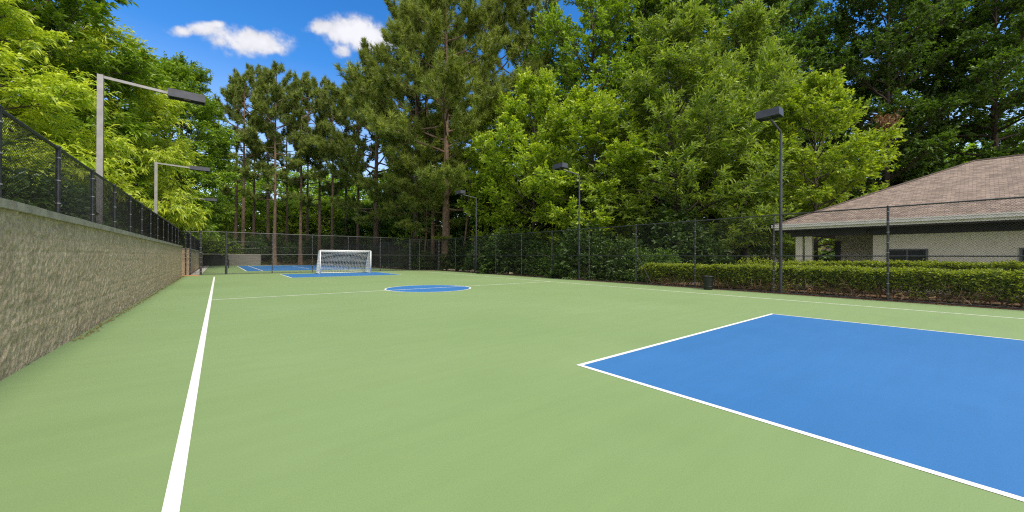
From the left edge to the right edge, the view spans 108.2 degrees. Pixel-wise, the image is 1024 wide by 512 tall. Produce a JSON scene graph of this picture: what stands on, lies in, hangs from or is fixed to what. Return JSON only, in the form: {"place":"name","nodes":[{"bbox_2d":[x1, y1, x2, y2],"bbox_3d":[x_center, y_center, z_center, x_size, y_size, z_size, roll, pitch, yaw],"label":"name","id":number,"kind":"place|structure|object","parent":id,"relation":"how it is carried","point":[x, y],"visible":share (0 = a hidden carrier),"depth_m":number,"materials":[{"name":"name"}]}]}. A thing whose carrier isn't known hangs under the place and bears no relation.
{"place":"outdoors","nodes":[
{"label":"outdoors","id":0,"kind":"place"},
{"bbox_2d":[11,0,1023,229],"label":"sky","id":1,"kind":"structure","parent":0,"point":[220,35],"materials":[{"name":"blue"}]},
{"bbox_2d":[192,244,1023,310],"bbox_3d":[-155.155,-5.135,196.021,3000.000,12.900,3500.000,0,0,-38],"label":"ground","id":2,"kind":"structure","parent":0,"point":[804,292],"depth_m":17.36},
{"bbox_2d":[2,140,47,206],"bbox_3d":[-9.733,-1.499,5.578,3.752,3.025,3.859,0,0,27],"label":"shrub","id":3,"kind":"object","parent":2,"relation":"on","point":[18,185],"visible":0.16,"depth_m":6.61,"materials":[{"name":"green plant"}]},
{"bbox_2d":[2,164,97,220],"bbox_3d":[-14.464,-1.430,11.038,3.583,2.809,3.484,0,0,-4],"label":"shrub","id":4,"kind":"object","parent":2,"relation":"on","point":[51,192],"visible":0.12,"depth_m":11.15,"materials":[{"name":"green plant"}]},
{"bbox_2d":[7,0,114,163],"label":"leafy tree","id":5,"kind":"object","parent":2,"relation":"on","point":[51,48],"visible":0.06,"depth_m":25.82,"materials":[{"name":"green plant"}]},
{"bbox_2d":[0,0,141,202],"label":"leafy tree","id":6,"kind":"object","parent":2,"relation":"on","point":[36,91],"visible":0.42,"depth_m":16.74,"materials":[{"name":"green plant"}]},
{"bbox_2d":[0,0,171,207],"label":"leafy tree","id":7,"kind":"object","parent":2,"relation":"on","point":[129,67],"visible":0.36,"depth_m":24.94,"materials":[{"name":"green plant"}]},
{"bbox_2d":[0,198,182,380],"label":"retaining wall","id":8,"kind":"structure","parent":2,"relation":"on","point":[64,279],"depth_m":6.33,"materials":[{"name":"stone"}]},
{"bbox_2d":[0,105,178,244],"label":"wall top fence","id":9,"kind":"object","parent":8,"relation":"on","point":[161,228],"depth_m":7.32,"materials":[{"name":"black metal"}]},
{"bbox_2d":[7,18,212,233],"bbox_3d":[-30.778,-8.916,28.563,12.906,18.656,13.198,0,0,-10],"label":"leafy tree","id":10,"kind":"object","parent":2,"relation":"on","point":[186,216],"visible":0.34,"depth_m":28.66,"materials":[{"name":"green plant"}]},
{"bbox_2d":[96,73,205,222],"bbox_3d":[-13.070,-3.327,13.563,2.865,5.800,0.400,0,0,-38],"label":"lamp post","id":11,"kind":"object","parent":2,"relation":"on","point":[185,96],"visible":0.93,"depth_m":12.77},
{"bbox_2d":[113,58,242,238],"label":"leafy tree","id":12,"kind":"object","parent":2,"relation":"on","point":[180,75],"visible":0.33,"depth_m":41.87,"materials":[{"name":"green plant"}]},
{"bbox_2d":[120,51,241,244],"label":"leafy tree","id":13,"kind":"object","parent":2,"relation":"on","point":[200,75],"visible":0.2,"depth_m":46.58,"materials":[{"name":"green plant"}]},
{"bbox_2d":[154,162,209,235],"bbox_3d":[-22.125,-3.279,24.952,2.805,5.675,0.400,0,0,-38],"label":"lamp post","id":14,"kind":"object","parent":2,"relation":"on","point":[199,168],"visible":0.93,"depth_m":24.16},
{"bbox_2d":[180,231,198,274],"bbox_3d":[-25.362,-0.217,29.179,1.154,3.540,0.090,0,0,-38],"label":"chain link fence","id":15,"kind":"object","parent":2,"relation":"on","point":[187,254],"visible":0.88,"depth_m":29.19,"materials":[{"name":"black metal"}]},
{"bbox_2d":[182,248,202,274],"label":"retaining wall","id":16,"kind":"structure","parent":2,"relation":"on","point":[196,266],"depth_m":32.01,"materials":[{"name":"stone"}]},
{"bbox_2d":[178,199,234,240],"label":"understory tree","id":17,"kind":"object","parent":2,"relation":"on","point":[224,222],"visible":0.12,"depth_m":67.01,"materials":[{"name":"green plant"}]},
{"bbox_2d":[195,233,242,254],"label":"shrub","id":18,"kind":"object","parent":2,"relation":"on","point":[221,239],"visible":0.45,"depth_m":56.90,"materials":[{"name":"green plant"}]},
{"bbox_2d":[211,191,245,240],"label":"understory tree","id":19,"kind":"object","parent":2,"relation":"on","point":[230,198],"visible":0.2,"depth_m":75.28,"materials":[{"name":"green plant"}]},
{"bbox_2d":[202,75,272,245],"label":"pine tree","id":20,"kind":"object","parent":2,"relation":"on","point":[226,190],"visible":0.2,"depth_m":65.71,"materials":[{"name":"green plant"}]},
{"bbox_2d":[210,67,276,253],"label":"pine tree","id":21,"kind":"object","parent":2,"relation":"on","point":[238,85],"visible":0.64,"depth_m":60.52,"materials":[{"name":"green plant"}]},
{"bbox_2d":[228,254,260,265],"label":"block wall","id":22,"kind":"structure","parent":2,"relation":"on","point":[248,259],"depth_m":58.34,"materials":[{"name":"concrete"}]},
{"bbox_2d":[227,184,262,236],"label":"understory tree","id":23,"kind":"object","parent":2,"relation":"on","point":[240,197],"visible":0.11,"depth_m":83.74,"materials":[{"name":"green plant"}]},
{"bbox_2d":[239,235,269,256],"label":"shrub","id":24,"kind":"object","parent":2,"relation":"on","point":[263,245],"visible":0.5,"depth_m":61.79,"materials":[{"name":"green plant"}]},
{"bbox_2d":[224,62,286,235],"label":"pine tree","id":25,"kind":"object","parent":2,"relation":"on","point":[230,114],"visible":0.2,"depth_m":67.39,"materials":[{"name":"green plant"}]},
{"bbox_2d":[238,193,280,241],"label":"understory tree","id":26,"kind":"object","parent":2,"relation":"on","point":[261,206],"visible":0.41,"depth_m":78.36,"materials":[{"name":"green plant"}]},
{"bbox_2d":[234,67,309,251],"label":"pine tree","id":27,"kind":"object","parent":2,"relation":"on","point":[281,147],"visible":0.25,"depth_m":65.38,"materials":[{"name":"green plant"}]},
{"bbox_2d":[232,59,314,264],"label":"pine tree","id":28,"kind":"object","parent":2,"relation":"on","point":[275,90],"visible":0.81,"depth_m":58.80,"materials":[{"name":"green plant"}]},
{"bbox_2d":[260,199,304,245],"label":"understory tree","id":29,"kind":"object","parent":2,"relation":"on","point":[279,208],"visible":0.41,"depth_m":77.14,"materials":[{"name":"green plant"}]},
{"bbox_2d":[265,79,311,243],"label":"pine tree","id":30,"kind":"object","parent":2,"relation":"on","point":[280,141],"visible":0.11,"depth_m":71.84,"materials":[{"name":"green plant"}]},
{"bbox_2d":[272,199,313,242],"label":"sapling","id":31,"kind":"object","parent":2,"relation":"on","point":[292,211],"visible":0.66,"depth_m":76.11,"materials":[{"name":"green plant"}]},
{"bbox_2d":[257,69,333,264],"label":"pine tree","id":32,"kind":"object","parent":2,"relation":"on","point":[297,163],"visible":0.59,"depth_m":60.84,"materials":[{"name":"green plant"}]},
{"bbox_2d":[202,265,407,274],"bbox_3d":[-28.261,1.526,48.134,17.550,0.001,33.240,0,0,-38],"label":"court surface","id":33,"kind":"object","parent":2,"relation":"on","point":[215,271],"visible":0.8,"depth_m":38.60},
{"bbox_2d":[239,265,367,270],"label":"tennis court","id":34,"kind":"object","parent":33,"relation":"on","point":[260,268],"visible":0.6,"depth_m":48.37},
{"bbox_2d":[279,76,334,253],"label":"pine tree","id":35,"kind":"object","parent":2,"relation":"on","point":[307,192],"visible":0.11,"depth_m":69.84,"materials":[{"name":"green plant"}]},
{"bbox_2d":[281,75,346,264],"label":"pine tree","id":36,"kind":"object","parent":2,"relation":"on","point":[305,200],"visible":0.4,"depth_m":64.96,"materials":[{"name":"green plant"}]},
{"bbox_2d":[227,232,409,273],"bbox_3d":[-17.349,-0.199,35.497,15.826,3.590,0.090,0,0,-38],"label":"chain link fence","id":37,"kind":"object","parent":2,"relation":"on","point":[272,254],"visible":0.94,"depth_m":34.22,"materials":[{"name":"black metal"}]},
{"bbox_2d":[199,230,226,274],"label":"fence gate","id":38,"kind":"structure","parent":37,"relation":"attached to","point":[200,252],"depth_m":30.03,"materials":[{"name":"black metal"}]},
{"bbox_2d":[409,239,438,270],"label":"fence gate","id":39,"kind":"structure","parent":37,"relation":"attached to","point":[421,253],"depth_m":40.51,"materials":[{"name":"black metal"}]},
{"bbox_2d":[304,198,344,242],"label":"understory tree","id":40,"kind":"object","parent":2,"relation":"on","point":[324,203],"visible":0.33,"depth_m":78.55,"materials":[{"name":"green plant"}]},
{"bbox_2d":[290,78,359,263],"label":"pine tree","id":41,"kind":"object","parent":2,"relation":"on","point":[326,105],"visible":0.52,"depth_m":61.55,"materials":[{"name":"green plant"}]},
{"bbox_2d":[7,198,662,282],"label":"undergrowth","id":42,"kind":"object","parent":2,"relation":"on","point":[616,275],"visible":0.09,"depth_m":29.60,"materials":[{"name":"green plant"}]},
{"bbox_2d":[304,81,371,263],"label":"pine tree","id":43,"kind":"object","parent":2,"relation":"on","point":[328,189],"visible":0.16,"depth_m":66.60,"materials":[{"name":"green plant"}]},
{"bbox_2d":[323,214,368,263],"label":"understory tree","id":44,"kind":"object","parent":2,"relation":"on","point":[341,225],"visible":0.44,"depth_m":68.31,"materials":[{"name":"green plant"}]},
{"bbox_2d":[323,80,383,264],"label":"pine tree","id":45,"kind":"object","parent":2,"relation":"on","point":[337,115],"visible":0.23,"depth_m":61.05,"materials":[{"name":"green plant"}]},
{"bbox_2d":[308,37,433,263],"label":"pine tree","id":46,"kind":"object","parent":2,"relation":"on","point":[343,150],"visible":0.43,"depth_m":53.15,"materials":[{"name":"green plant"}]},
{"bbox_2d":[348,203,393,259],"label":"understory tree","id":47,"kind":"object","parent":2,"relation":"on","point":[368,228],"visible":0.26,"depth_m":66.79,"materials":[{"name":"green plant"}]},
{"bbox_2d":[335,240,411,269],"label":"chain link fence","id":48,"kind":"object","parent":2,"relation":"on","point":[386,254],"visible":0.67,"depth_m":48.78,"materials":[{"name":"black metal"}]},
{"bbox_2d":[364,195,404,251],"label":"understory tree","id":49,"kind":"object","parent":2,"relation":"on","point":[383,228],"visible":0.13,"depth_m":60.19,"materials":[{"name":"green plant"}]},
{"bbox_2d":[333,0,487,266],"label":"pine tree","id":50,"kind":"object","parent":2,"relation":"on","point":[367,92],"visible":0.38,"depth_m":46.27,"materials":[{"name":"green plant"}]},
{"bbox_2d":[386,187,437,253],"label":"understory tree","id":51,"kind":"object","parent":2,"relation":"on","point":[401,229],"visible":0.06,"depth_m":55.44,"materials":[{"name":"green plant"}]},
{"bbox_2d":[397,240,437,269],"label":"shrub","id":52,"kind":"object","parent":2,"relation":"on","point":[416,252],"visible":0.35,"depth_m":45.02,"materials":[{"name":"green plant"}]},
{"bbox_2d":[366,4,473,236],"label":"pine tree","id":53,"kind":"object","parent":2,"relation":"on","point":[410,99],"visible":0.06,"depth_m":55.85,"materials":[{"name":"green plant"}]},
{"bbox_2d":[380,111,470,268],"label":"pine tree","id":54,"kind":"object","parent":2,"relation":"on","point":[401,183],"visible":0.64,"depth_m":42.50,"materials":[{"name":"green plant"}]},
{"bbox_2d":[413,249,437,269],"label":"shrub","id":55,"kind":"object","parent":2,"relation":"on","point":[424,259],"visible":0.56,"depth_m":43.70,"materials":[{"name":"green plant"}]},
{"bbox_2d":[355,0,517,268],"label":"pine tree","id":56,"kind":"object","parent":2,"relation":"on","point":[435,28],"visible":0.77,"depth_m":38.91,"materials":[{"name":"green plant"}]},
{"bbox_2d":[436,231,470,269],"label":"shrub","id":57,"kind":"object","parent":2,"relation":"on","point":[452,256],"visible":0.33,"depth_m":41.03,"materials":[{"name":"green plant"}]},
{"bbox_2d":[434,189,481,262],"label":"understory tree","id":58,"kind":"object","parent":2,"relation":"on","point":[454,197],"visible":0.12,"depth_m":48.55,"materials":[{"name":"green plant"}]},
{"bbox_2d":[447,164,483,269],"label":"slim tree","id":59,"kind":"object","parent":2,"relation":"on","point":[466,219],"visible":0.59,"depth_m":40.54,"materials":[{"name":"green plant"}]},
{"bbox_2d":[461,238,492,271],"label":"shrub","id":60,"kind":"object","parent":2,"relation":"on","point":[473,257],"visible":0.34,"depth_m":37.22,"materials":[{"name":"green plant"}]},
{"bbox_2d":[419,0,557,230],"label":"pine tree","id":61,"kind":"object","parent":2,"relation":"on","point":[518,44],"visible":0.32,"depth_m":43.99,"materials":[{"name":"green plant"}]},
{"bbox_2d":[474,225,523,273],"bbox_3d":[-0.644,-0.328,34.761,5.559,5.173,5.486,0,0,9],"label":"shrub","id":62,"kind":"object","parent":2,"relation":"on","point":[491,260],"visible":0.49,"depth_m":33.58,"materials":[{"name":"green plant"}]},
{"bbox_2d":[449,87,549,242],"bbox_3d":[-1.501,-8.621,41.938,10.830,20.624,11.391,0,0,-33],"label":"leafy tree","id":63,"kind":"object","parent":2,"relation":"on","point":[473,158],"visible":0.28,"depth_m":39.79,"materials":[{"name":"green plant"}]},
{"bbox_2d":[0,271,1023,511],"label":"court surface","id":64,"kind":"object","parent":2,"relation":"on","point":[488,394],"visible":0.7,"depth_m":3.69,"materials":[{"name":"paint"}]},
{"bbox_2d":[161,277,214,511],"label":"sideline","id":65,"kind":"object","parent":64,"relation":"on","point":[173,496],"visible":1,"depth_m":3.15,"materials":[{"name":"paint"}]},
{"bbox_2d":[282,272,399,277],"bbox_3d":[-14.278,1.548,31.043,8.040,0.001,6.000,0,0,-38],"label":"goal area","id":66,"kind":"object","parent":64,"relation":"on","point":[332,274],"visible":1,"depth_m":30.86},
{"bbox_2d":[316,250,370,273],"bbox_3d":[-15.150,0.520,33.440,4.284,2.062,1.828,0,0,-38],"label":"soccer goal","id":67,"kind":"object","parent":66,"relation":"on","point":[348,252],"visible":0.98,"depth_m":33.58,"materials":[{"name":"white paint"}]},
{"bbox_2d":[386,285,468,291],"bbox_3d":[-4.034,1.564,18.006,4.020,0.001,4.020,0,0,-38],"label":"circle","id":68,"kind":"object","parent":64,"relation":"on","point":[428,288],"visible":0.94,"depth_m":17.84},
{"bbox_2d":[577,314,1023,501],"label":"goal area line","id":69,"kind":"object","parent":64,"relation":"on","point":[1010,495],"visible":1,"depth_m":3.42,"materials":[{"name":"paint"}]},
{"bbox_2d":[584,314,1023,496],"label":"goal area","id":70,"kind":"object","parent":64,"relation":"on","point":[948,403],"visible":1,"depth_m":4.59,"materials":[{"name":"paint"}]},
{"bbox_2d":[461,0,564,214],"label":"pine tree","id":71,"kind":"object","parent":2,"relation":"on","point":[516,23],"visible":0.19,"depth_m":49.10,"materials":[{"name":"green plant"}]},
{"bbox_2d":[17,102,1020,262],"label":"woodland","id":72,"kind":"object","parent":2,"relation":"on","point":[260,187],"visible":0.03,"depth_m":87.64,"materials":[{"name":"green plant"}]},
{"bbox_2d":[497,224,543,274],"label":"shrub","id":73,"kind":"object","parent":2,"relation":"on","point":[518,259],"visible":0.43,"depth_m":32.93,"materials":[{"name":"green plant"}]},
{"bbox_2d":[513,192,555,242],"bbox_3d":[3.547,-3.119,41.005,7.878,9.604,8.783,0,0,10],"label":"understory tree","id":74,"kind":"object","parent":2,"relation":"on","point":[540,230],"visible":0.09,"depth_m":39.85,"materials":[{"name":"green plant"}]},
{"bbox_2d":[471,65,601,244],"bbox_3d":[2.237,-8.680,37.626,12.657,20.756,12.034,0,0,-28],"label":"leafy tree","id":75,"kind":"object","parent":2,"relation":"on","point":[540,92],"visible":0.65,"depth_m":35.63,"materials":[{"name":"green plant"}]},
{"bbox_2d":[520,245,552,275],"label":"shrub","id":76,"kind":"object","parent":2,"relation":"on","point":[532,259],"visible":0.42,"depth_m":30.66,"materials":[{"name":"green plant"}]},
{"bbox_2d":[535,246,560,275],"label":"shrub","id":77,"kind":"object","parent":2,"relation":"on","point":[548,266],"visible":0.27,"depth_m":30.36,"materials":[{"name":"green plant"}]},
{"bbox_2d":[512,1,596,241],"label":"leafy tree","id":78,"kind":"object","parent":2,"relation":"on","point":[532,50],"visible":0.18,"depth_m":49.59,"materials":[{"name":"green plant"}]},
{"bbox_2d":[553,162,579,278],"bbox_3d":[3.703,-2.221,25.057,1.834,7.760,0.900,0,0,-38],"label":"lamp post","id":79,"kind":"object","parent":2,"relation":"on","point":[561,166],"visible":0.84,"depth_m":25.25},
{"bbox_2d":[537,218,615,279],"bbox_3d":[5.301,-0.264,27.075,5.408,5.032,5.336,0,0,44],"label":"shrub","id":80,"kind":"object","parent":2,"relation":"on","point":[561,263],"visible":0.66,"depth_m":26.14,"materials":[{"name":"green plant"}]},
{"bbox_2d":[520,80,661,250],"bbox_3d":[6.679,-6.525,32.246,11.432,16.458,12.024,0,0,18],"label":"leafy tree","id":81,"kind":"object","parent":2,"relation":"on","point":[585,109],"visible":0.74,"depth_m":29.76,"materials":[{"name":"green plant"}]},
{"bbox_2d":[532,0,651,176],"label":"leafy tree","id":82,"kind":"object","parent":2,"relation":"on","point":[565,37],"visible":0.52,"depth_m":41.21,"materials":[{"name":"green plant"}]},
{"bbox_2d":[597,233,655,281],"bbox_3d":[7.948,0.295,25.581,4.955,3.884,4.818,0,0,-15],"label":"shrub","id":83,"kind":"object","parent":2,"relation":"on","point":[610,258],"visible":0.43,"depth_m":25.09,"materials":[{"name":"green plant"}]},
{"bbox_2d":[576,0,686,178],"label":"leafy tree","id":84,"kind":"object","parent":2,"relation":"on","point":[641,8],"visible":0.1,"depth_m":43.83,"materials":[{"name":"green plant"}]},
{"bbox_2d":[616,247,655,281],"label":"shrub","id":85,"kind":"object","parent":2,"relation":"on","point":[633,264],"visible":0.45,"depth_m":23.95,"materials":[{"name":"green plant"}]},
{"bbox_2d":[642,247,683,282],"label":"shrub","id":86,"kind":"object","parent":2,"relation":"on","point":[669,258],"visible":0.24,"depth_m":23.50,"materials":[{"name":"green plant"}]},
{"bbox_2d":[610,0,736,183],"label":"leafy tree","id":87,"kind":"object","parent":2,"relation":"on","point":[721,13],"visible":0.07,"depth_m":43.27,"materials":[{"name":"green plant"}]},
{"bbox_2d":[626,192,726,273],"bbox_3d":[12.172,-1.104,27.924,7.771,7.231,7.668,0,0,-15],"label":"shrub","id":88,"kind":"object","parent":2,"relation":"on","point":[673,214],"visible":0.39,"depth_m":26.95,"materials":[{"name":"green plant"}]},
{"bbox_2d":[561,0,805,254],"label":"leafy tree","id":89,"kind":"object","parent":2,"relation":"on","point":[693,85],"visible":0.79,"depth_m":27.94,"materials":[{"name":"green plant"}]},
{"bbox_2d":[669,224,737,281],"bbox_3d":[12.851,0.005,25.424,4.722,4.394,4.660,0,0,-3],"label":"shrub","id":90,"kind":"object","parent":2,"relation":"on","point":[688,251],"visible":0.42,"depth_m":24.58,"materials":[{"name":"green plant"}]},
{"bbox_2d":[438,270,1022,309],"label":"mulch strip","id":91,"kind":"object","parent":2,"relation":"on","point":[805,295],"visible":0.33,"depth_m":14.48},
{"bbox_2d":[71,270,1023,340],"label":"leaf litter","id":92,"kind":"object","parent":91,"relation":"on","point":[101,324],"visible":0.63,"depth_m":13.43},
{"bbox_2d":[439,196,1023,308],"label":"chain link fence","id":93,"kind":"object","parent":2,"relation":"on","point":[887,255],"visible":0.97,"depth_m":15.50,"materials":[{"name":"black metal"}]},
{"bbox_2d":[701,196,770,263],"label":"understory tree","id":94,"kind":"object","parent":2,"relation":"on","point":[749,251],"visible":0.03,"depth_m":41.01,"materials":[{"name":"green plant"}]},
{"bbox_2d":[670,0,835,264],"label":"leafy tree","id":95,"kind":"object","parent":2,"relation":"on","point":[781,29],"visible":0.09,"depth_m":40.07,"materials":[{"name":"green plant"}]},
{"bbox_2d":[717,254,796,289],"bbox_3d":[12.772,1.001,19.514,3.898,2.198,3.913,0,0,-38],"label":"shrub","id":96,"kind":"object","parent":2,"relation":"on","point":[752,263],"visible":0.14,"depth_m":19.18,"materials":[{"name":"green plant"}]},
{"bbox_2d":[649,0,873,262],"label":"leafy tree","id":97,"kind":"object","parent":2,"relation":"on","point":[747,35],"visible":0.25,"depth_m":34.30,"materials":[{"name":"green plant"}]},
{"bbox_2d":[740,198,795,262],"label":"understory tree","id":98,"kind":"object","parent":2,"relation":"on","point":[767,251],"visible":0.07,"depth_m":42.19,"materials":[{"name":"green plant"}]},
{"bbox_2d":[755,106,783,291],"bbox_3d":[11.145,-2.169,15.746,1.844,7.680,0.840,0,0,-38],"label":"lamp post","id":99,"kind":"object","parent":2,"relation":"on","point":[770,114],"visible":0.78,"depth_m":16.23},
{"bbox_2d":[762,0,865,196],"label":"leafy tree","id":100,"kind":"object","parent":2,"relation":"on","point":[810,30],"visible":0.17,"depth_m":44.10,"materials":[{"name":"green plant"}]},
{"bbox_2d":[751,64,906,261],"bbox_3d":[23.217,-6.298,28.167,9.366,15.746,8.905,0,0,37],"label":"leafy tree","id":101,"kind":"object","parent":2,"relation":"on","point":[825,95],"visible":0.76,"depth_m":26.55,"materials":[{"name":"green plant"}]},
{"bbox_2d":[639,262,1023,307],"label":"hedge","id":102,"kind":"object","parent":2,"relation":"on","point":[686,268],"visible":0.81,"depth_m":14.55,"materials":[{"name":"green plant"}]},
{"bbox_2d":[785,20,907,261],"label":"leafy tree","id":103,"kind":"object","parent":2,"relation":"on","point":[849,48],"visible":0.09,"depth_m":47.91,"materials":[{"name":"green plant"}]},
{"bbox_2d":[766,258,1023,300],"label":"hedge","id":104,"kind":"object","parent":2,"relation":"on","point":[944,265],"visible":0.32,"depth_m":15.10,"materials":[{"name":"green plant"}]},
{"bbox_2d":[771,154,1023,296],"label":"clubhouse","id":105,"kind":"structure","parent":2,"relation":"on","point":[994,177],"depth_m":16.95,"materials":[{"name":"brown"}]},
{"bbox_2d":[889,249,927,261],"bbox_3d":[18.122,0.161,17.013,0.058,0.980,1.280,0,0,-38],"label":"window","id":106,"kind":"structure","parent":105,"relation":"in","point":[911,251],"depth_m":16.95,"materials":[{"name":"black glass"}]},
{"bbox_2d":[807,0,1000,199],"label":"leafy tree","id":107,"kind":"object","parent":2,"relation":"on","point":[880,42],"visible":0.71,"depth_m":39.58,"materials":[{"name":"green plant"}]},
{"bbox_2d":[845,0,1023,187],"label":"leafy tree","id":108,"kind":"object","parent":2,"relation":"on","point":[984,14],"visible":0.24,"depth_m":40.81,"materials":[{"name":"green plant"}]},
{"bbox_2d":[893,0,1023,172],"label":"leafy tree","id":109,"kind":"object","parent":2,"relation":"on","point":[1006,68],"visible":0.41,"depth_m":37.99,"materials":[{"name":"green plant"}]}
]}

